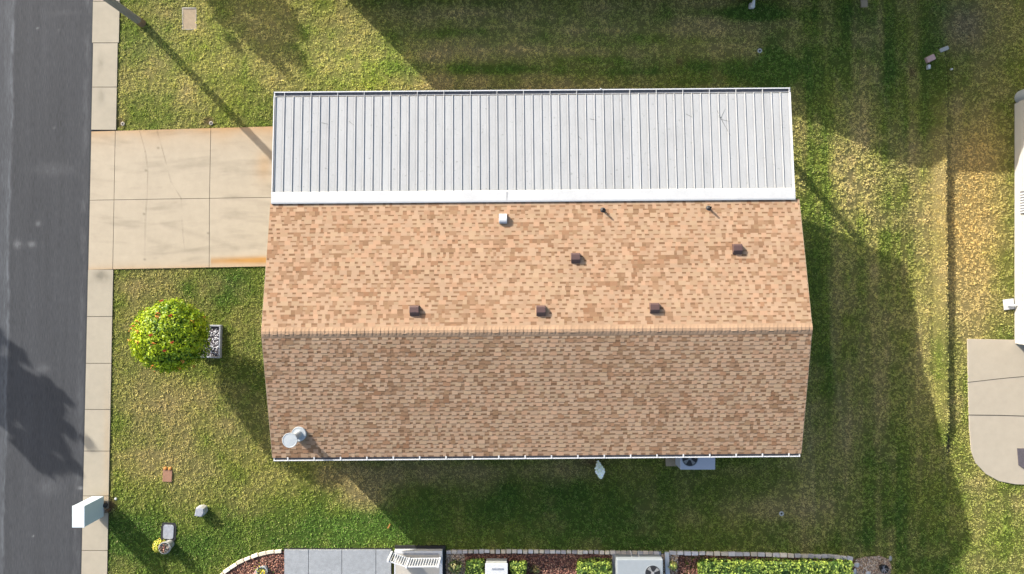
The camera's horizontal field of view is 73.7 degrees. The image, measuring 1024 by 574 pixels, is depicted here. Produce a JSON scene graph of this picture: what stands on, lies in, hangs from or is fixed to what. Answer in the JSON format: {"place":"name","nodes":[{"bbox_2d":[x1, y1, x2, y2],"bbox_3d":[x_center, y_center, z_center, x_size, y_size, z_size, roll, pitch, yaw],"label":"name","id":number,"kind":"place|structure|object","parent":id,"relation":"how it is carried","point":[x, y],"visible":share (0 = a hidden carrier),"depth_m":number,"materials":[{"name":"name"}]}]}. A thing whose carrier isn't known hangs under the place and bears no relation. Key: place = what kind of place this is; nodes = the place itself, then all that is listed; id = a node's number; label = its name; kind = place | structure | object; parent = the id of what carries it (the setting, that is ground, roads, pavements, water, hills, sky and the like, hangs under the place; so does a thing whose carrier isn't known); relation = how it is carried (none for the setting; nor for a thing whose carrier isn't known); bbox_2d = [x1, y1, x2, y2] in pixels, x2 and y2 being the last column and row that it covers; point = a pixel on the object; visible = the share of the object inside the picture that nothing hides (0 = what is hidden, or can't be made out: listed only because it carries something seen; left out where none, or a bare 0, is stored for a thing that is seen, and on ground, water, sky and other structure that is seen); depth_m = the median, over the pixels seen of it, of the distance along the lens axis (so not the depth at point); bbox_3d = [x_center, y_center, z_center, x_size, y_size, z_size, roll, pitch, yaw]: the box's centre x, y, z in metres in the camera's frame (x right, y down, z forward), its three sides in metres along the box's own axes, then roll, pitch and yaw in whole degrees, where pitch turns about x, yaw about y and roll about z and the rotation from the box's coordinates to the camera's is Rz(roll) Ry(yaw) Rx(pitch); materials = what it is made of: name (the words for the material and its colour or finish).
{"place":"outdoors","nodes":[
{"label":"outdoors","id":0,"kind":"place"},
{"bbox_2d":[0,0,92,573],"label":"road","id":1,"kind":"structure","parent":0,"point":[46,59],"depth_m":25.00,"materials":[{"name":"grey asphalt"}]},
{"bbox_2d":[88,126,272,269],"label":"driveway","id":2,"kind":"structure","parent":0,"point":[167,173],"depth_m":24.96,"materials":[{"name":"concrete"}]},
{"bbox_2d":[284,548,391,573],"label":"patio","id":3,"kind":"structure","parent":0,"point":[335,561],"depth_m":24.93,"materials":[{"name":"grey concrete"}]},
{"bbox_2d":[108,0,1023,573],"bbox_3d":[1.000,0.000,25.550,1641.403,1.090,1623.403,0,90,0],"label":"ground","id":4,"kind":"structure","parent":0,"point":[506,16],"depth_m":25.01,"materials":[{"name":"green plant"}]},
{"bbox_2d":[81,0,119,573],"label":"kerb strip","id":5,"kind":"object","parent":4,"relation":"on","point":[105,42],"visible":0.96,"depth_m":24.96,"materials":[{"name":"concrete"}]},
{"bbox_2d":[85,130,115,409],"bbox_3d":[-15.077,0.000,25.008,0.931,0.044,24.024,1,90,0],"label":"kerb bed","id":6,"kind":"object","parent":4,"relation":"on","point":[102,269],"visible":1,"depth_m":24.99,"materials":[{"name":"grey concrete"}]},
{"bbox_2d":[72,496,110,527],"bbox_3d":[-14.990,7.983,24.370,0.596,1.300,0.756,0,90,0],"label":"mailbox","id":7,"kind":"object","parent":6,"relation":"on","point":[88,511],"visible":1,"depth_m":24.02,"materials":[{"name":"plastic"}]},
{"bbox_2d":[104,0,145,26],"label":"lamp post","id":8,"kind":"object","parent":4,"relation":"on","point":[129,14],"visible":1,"depth_m":23.89,"materials":[{"name":"metal"}]},
{"bbox_2d":[152,538,164,551],"bbox_3d":[-12.872,9.441,24.833,0.505,0.378,0.531,0,90,0],"label":"plant","id":9,"kind":"object","parent":4,"relation":"on","point":[155,547],"visible":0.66,"depth_m":24.80,"materials":[{"name":"yellow plant"}]},
{"bbox_2d":[157,540,173,554],"bbox_3d":[-12.487,9.405,24.674,0.496,0.672,0.454,0,90,0],"label":"plant pot","id":10,"kind":"object","parent":4,"relation":"on","point":[165,547],"visible":1,"depth_m":24.58,"materials":[{"name":"ceramic"}]},
{"bbox_2d":[162,467,172,481],"bbox_3d":[-12.607,6.853,24.983,0.340,0.095,0.555,3,90,0],"label":"paver","id":11,"kind":"object","parent":4,"relation":"on","point":[167,475],"visible":1,"depth_m":24.97,"materials":[{"name":"ceramic"}]},
{"bbox_2d":[161,522,176,540],"bbox_3d":[-12.562,8.953,24.990,0.540,0.080,0.660,3,90,0],"label":"flush box","id":12,"kind":"object","parent":4,"relation":"on","point":[168,530],"visible":1,"depth_m":24.95,"materials":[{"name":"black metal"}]},
{"bbox_2d":[127,297,211,373],"bbox_3d":[-11.568,1.651,23.492,2.601,3.016,2.618,0,90,0],"label":"round shrub","id":13,"kind":"object","parent":4,"relation":"on","point":[167,336],"visible":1,"depth_m":22.54,"materials":[{"name":"green plant"}]},
{"bbox_2d":[182,7,196,29],"bbox_3d":[-11.822,-9.820,25.024,0.529,0.072,0.830,0,90,0],"label":"utility cover","id":14,"kind":"object","parent":4,"relation":"on","point":[189,16],"visible":1,"depth_m":25.00,"materials":[{"name":"concrete"}]},
{"bbox_2d":[195,504,207,516],"bbox_3d":[-11.310,8.143,24.850,0.355,0.340,0.365,4,90,0],"label":"utility pedestal","id":15,"kind":"object","parent":4,"relation":"on","point":[201,510],"visible":1,"depth_m":24.69,"materials":[{"name":"plastic"}]},
{"bbox_2d":[199,325,222,357],"bbox_3d":[-11.004,1.980,24.925,0.773,0.190,1.195,1,90,0],"label":"planter box","id":16,"kind":"object","parent":4,"relation":"on","point":[215,331],"visible":0.52,"depth_m":24.91,"materials":[{"name":"grey stone"}]},
{"bbox_2d":[236,558,243,564],"bbox_3d":[-9.935,10.045,24.996,0.273,0.128,0.127,-24,90,0],"label":"edging stone","id":17,"kind":"object","parent":4,"relation":"on","point":[240,561],"visible":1,"depth_m":24.93,"materials":[{"name":"beige stone"}]},
{"bbox_2d":[226,551,283,573],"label":"mulch","id":18,"kind":"object","parent":4,"relation":"on","point":[263,558],"visible":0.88,"depth_m":24.97,"materials":[{"name":"brown wood"}]},
{"bbox_2d":[254,562,273,573],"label":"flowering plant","id":19,"kind":"object","parent":18,"relation":"on","point":[262,570],"visible":1,"depth_m":24.69,"materials":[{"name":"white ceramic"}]},
{"bbox_2d":[266,550,274,553],"bbox_3d":[-8.838,9.696,24.996,0.278,0.129,0.114,-9,90,0],"label":"edging stone","id":20,"kind":"object","parent":4,"relation":"on","point":[270,551],"visible":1,"depth_m":24.93,"materials":[{"name":"beige stone"}]},
{"bbox_2d":[394,545,445,573],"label":"landing","id":21,"kind":"object","parent":4,"relation":"on","point":[424,551],"visible":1,"depth_m":24.70,"materials":[{"name":"concrete"}]},
{"bbox_2d":[387,551,440,567],"bbox_3d":[-3.475,9.753,24.274,1.837,0.860,0.213,6,90,0],"label":"railing","id":22,"kind":"object","parent":21,"relation":"on","point":[408,560],"visible":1,"depth_m":24.22,"materials":[{"name":"white metal"}]},
{"bbox_2d":[445,553,464,573],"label":"gravel","id":23,"kind":"structure","parent":4,"relation":"on","point":[451,558],"depth_m":24.97,"materials":[{"name":"grey gravel"}]},
{"bbox_2d":[447,559,463,573],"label":"shrub","id":24,"kind":"object","parent":23,"relation":"on","point":[454,567],"visible":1,"depth_m":24.81,"materials":[{"name":"green plant"}]},
{"bbox_2d":[261,87,812,460],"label":"house","id":25,"kind":"structure","parent":4,"relation":"on","point":[534,274],"depth_m":22.13,"materials":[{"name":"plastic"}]},
{"bbox_2d":[594,460,604,478],"bbox_3d":[3.191,6.660,24.826,0.374,0.366,0.644,-33,90,0],"label":"satellite dish","id":26,"kind":"object","parent":25,"relation":"attached to","point":[599,470],"visible":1,"depth_m":24.70,"materials":[{"name":"white metal"}]},
{"bbox_2d":[465,553,611,573],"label":"mulch","id":27,"kind":"object","parent":4,"relation":"on","point":[517,557],"visible":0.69,"depth_m":24.97,"materials":[{"name":"brown wood"}]},
{"bbox_2d":[465,558,485,573],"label":"shrub","id":28,"kind":"object","parent":27,"relation":"on","point":[473,565],"visible":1,"depth_m":24.62,"materials":[{"name":"green plant"}]},
{"bbox_2d":[485,558,507,573],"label":"utility cabinet","id":29,"kind":"object","parent":27,"relation":"on","point":[496,566],"visible":1,"depth_m":24.43,"materials":[{"name":"plastic"}]},
{"bbox_2d":[508,559,527,573],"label":"shrub","id":30,"kind":"object","parent":27,"relation":"on","point":[517,567],"visible":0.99,"depth_m":24.65,"materials":[{"name":"green plant"}]},
{"bbox_2d":[529,565,539,573],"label":"plant","id":31,"kind":"object","parent":27,"relation":"on","point":[534,570],"visible":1,"depth_m":24.90,"materials":[{"name":"green plant"}]},
{"bbox_2d":[576,557,612,573],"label":"shrub","id":32,"kind":"object","parent":27,"relation":"on","point":[592,566],"visible":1,"depth_m":24.65,"materials":[{"name":"green plant"}]},
{"bbox_2d":[611,554,677,573],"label":"planting bed","id":33,"kind":"object","parent":4,"relation":"on","point":[664,563],"visible":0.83,"depth_m":24.99,"materials":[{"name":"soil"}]},
{"bbox_2d":[612,551,662,573],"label":"air conditioner","id":34,"kind":"object","parent":33,"relation":"on","point":[637,563],"visible":1,"depth_m":24.40,"materials":[{"name":"paint"}]},
{"bbox_2d":[611,553,678,573],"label":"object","id":35,"kind":"structure","parent":33,"relation":"on","point":[676,555],"depth_m":24.97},
{"bbox_2d":[664,552,669,573],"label":"plank","id":36,"kind":"object","parent":35,"relation":"on","point":[667,569],"visible":1,"depth_m":24.89,"materials":[{"name":"white paint"}]},
{"bbox_2d":[668,560,676,570],"bbox_3d":[5.850,10.156,24.864,0.368,0.372,0.432,-23,90,0],"label":"plant","id":37,"kind":"object","parent":33,"relation":"on","point":[671,566],"visible":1,"depth_m":24.84,"materials":[{"name":"green plant"}]},
{"bbox_2d":[669,550,675,554],"bbox_3d":[5.877,9.719,24.996,0.254,0.129,0.136,4,90,0],"label":"edging stone","id":38,"kind":"object","parent":4,"relation":"on","point":[671,552],"visible":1,"depth_m":24.93,"materials":[{"name":"grey stone"}]},
{"bbox_2d":[684,551,690,555],"bbox_3d":[6.417,9.729,24.984,0.243,0.152,0.140,2,90,0],"label":"edging stone","id":39,"kind":"object","parent":4,"relation":"on","point":[687,553],"visible":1,"depth_m":24.91,"materials":[{"name":"grey stone"}]},
{"bbox_2d":[665,457,714,469],"bbox_3d":[6.460,5.950,24.569,1.680,0.922,1.200,0,90,0],"label":"air conditioner","id":40,"kind":"object","parent":4,"relation":"on","point":[695,463],"visible":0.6,"depth_m":24.14,"materials":[{"name":"paint"}]},
{"bbox_2d":[691,551,697,555],"bbox_3d":[6.687,9.740,24.989,0.232,0.142,0.134,0,90,0],"label":"edging stone","id":41,"kind":"object","parent":4,"relation":"on","point":[694,553],"visible":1,"depth_m":24.92,"materials":[{"name":"grey stone"}]},
{"bbox_2d":[714,551,719,555],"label":"edging stone","id":42,"kind":"object","parent":4,"relation":"on","point":[716,553],"visible":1,"depth_m":24.92,"materials":[{"name":"beige stone"}]},
{"bbox_2d":[721,551,727,555],"bbox_3d":[7.767,9.752,24.988,0.240,0.143,0.128,-2,90,0],"label":"edging stone","id":43,"kind":"object","parent":4,"relation":"on","point":[724,553],"visible":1,"depth_m":24.92,"materials":[{"name":"beige stone"}]},
{"bbox_2d":[728,551,735,555],"bbox_3d":[8.037,9.762,24.992,0.258,0.136,0.144,-1,90,0],"label":"edging stone","id":44,"kind":"object","parent":4,"relation":"on","point":[732,553],"visible":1,"depth_m":24.92,"materials":[{"name":"grey stone"}]},
{"bbox_2d":[748,0,754,8],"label":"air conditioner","id":45,"kind":"object","parent":4,"relation":"on","point":[751,5],"visible":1,"depth_m":24.77,"materials":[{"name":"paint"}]},
{"bbox_2d":[757,552,764,556],"bbox_3d":[9.117,9.778,24.988,0.245,0.144,0.137,1,90,0],"label":"edging stone","id":46,"kind":"object","parent":4,"relation":"on","point":[760,554],"visible":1,"depth_m":24.92,"materials":[{"name":"grey stone"}]},
{"bbox_2d":[677,554,854,573],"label":"mulch","id":47,"kind":"object","parent":4,"relation":"on","point":[692,571],"visible":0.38,"depth_m":24.97,"materials":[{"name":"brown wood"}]},
{"bbox_2d":[697,557,853,573],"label":"hedge","id":48,"kind":"object","parent":47,"relation":"on","point":[784,566],"visible":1,"depth_m":24.67,"materials":[{"name":"green plant"}]},
{"bbox_2d":[765,552,771,556],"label":"edging stone","id":49,"kind":"object","parent":4,"relation":"on","point":[767,554],"visible":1,"depth_m":24.93,"materials":[{"name":"beige stone"}]},
{"bbox_2d":[772,553,779,556],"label":"edging stone","id":50,"kind":"object","parent":4,"relation":"on","point":[775,554],"visible":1,"depth_m":24.92,"materials":[{"name":"grey stone"}]},
{"bbox_2d":[787,553,793,557],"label":"edging stone","id":51,"kind":"object","parent":4,"relation":"on","point":[790,555],"visible":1,"depth_m":24.91,"materials":[{"name":"beige stone"}]},
{"bbox_2d":[794,553,800,557],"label":"edging stone","id":52,"kind":"object","parent":4,"relation":"on","point":[797,555],"visible":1,"depth_m":24.95,"materials":[{"name":"grey stone"}]},
{"bbox_2d":[860,0,867,7],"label":"paver","id":53,"kind":"object","parent":4,"relation":"on","point":[863,3],"visible":1,"depth_m":25.51,"materials":[{"name":"concrete"}]},
{"bbox_2d":[855,556,891,573],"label":"gravel","id":54,"kind":"structure","parent":4,"relation":"on","point":[870,564],"depth_m":25.62,"materials":[{"name":"beige gravel"}]},
{"bbox_2d":[879,564,889,573],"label":"plant pot","id":55,"kind":"object","parent":54,"relation":"on","point":[883,568],"visible":1,"depth_m":25.56,"materials":[{"name":"grey stone"}]},
{"bbox_2d":[924,54,935,62],"bbox_3d":[15.893,-8.678,25.955,0.340,0.150,0.220,-25,90,0],"label":"stone block","id":56,"kind":"object","parent":4,"relation":"on","point":[930,58],"depth_m":25.88,"materials":[{"name":"stone"}]},
{"bbox_2d":[939,46,948,52],"bbox_3d":[16.439,-9.049,25.995,0.360,0.100,0.150,-22,90,0],"label":"stone block","id":57,"kind":"object","parent":4,"relation":"on","point":[945,48],"depth_m":25.95,"materials":[{"name":"stone"}]},
{"bbox_2d":[967,339,1023,484],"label":"patio slab","id":58,"kind":"structure","parent":4,"relation":"on","point":[996,442],"depth_m":26.05,"materials":[{"name":"concrete"}]},
{"bbox_2d":[968,376,1023,415],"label":"slab joints","id":59,"kind":"object","parent":58,"relation":"on","point":[998,415],"visible":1,"depth_m":26.05,"materials":[{"name":"grey concrete"}]},
{"bbox_2d":[1017,448,1023,468],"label":"door mat","id":60,"kind":"object","parent":58,"relation":"on","point":[1020,452],"depth_m":26.02,"materials":[{"name":"grey fabric"}]},
{"bbox_2d":[1003,299,1014,309],"bbox_3d":[18.954,0.660,26.045,0.400,0.050,0.400,-7,90,0],"label":"utility box","id":61,"kind":"object","parent":4,"relation":"on","point":[1006,302],"visible":1,"depth_m":26.02,"materials":[{"name":"white paint"}]},
{"bbox_2d":[1007,100,1023,344],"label":"house","id":62,"kind":"structure","parent":4,"relation":"on","point":[1019,223],"depth_m":25.78,"materials":[{"name":"plastic"}]},
{"bbox_2d":[1020,191,1023,213],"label":"window","id":63,"kind":"structure","parent":62,"relation":"in","point":[1021,192],"depth_m":25.60,"materials":[{"name":"white paint"}]},
{"bbox_2d":[1014,89,1023,102],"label":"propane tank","id":64,"kind":"object","parent":4,"relation":"on","point":[1019,96],"visible":0.88,"depth_m":25.82,"materials":[{"name":"white metal"}]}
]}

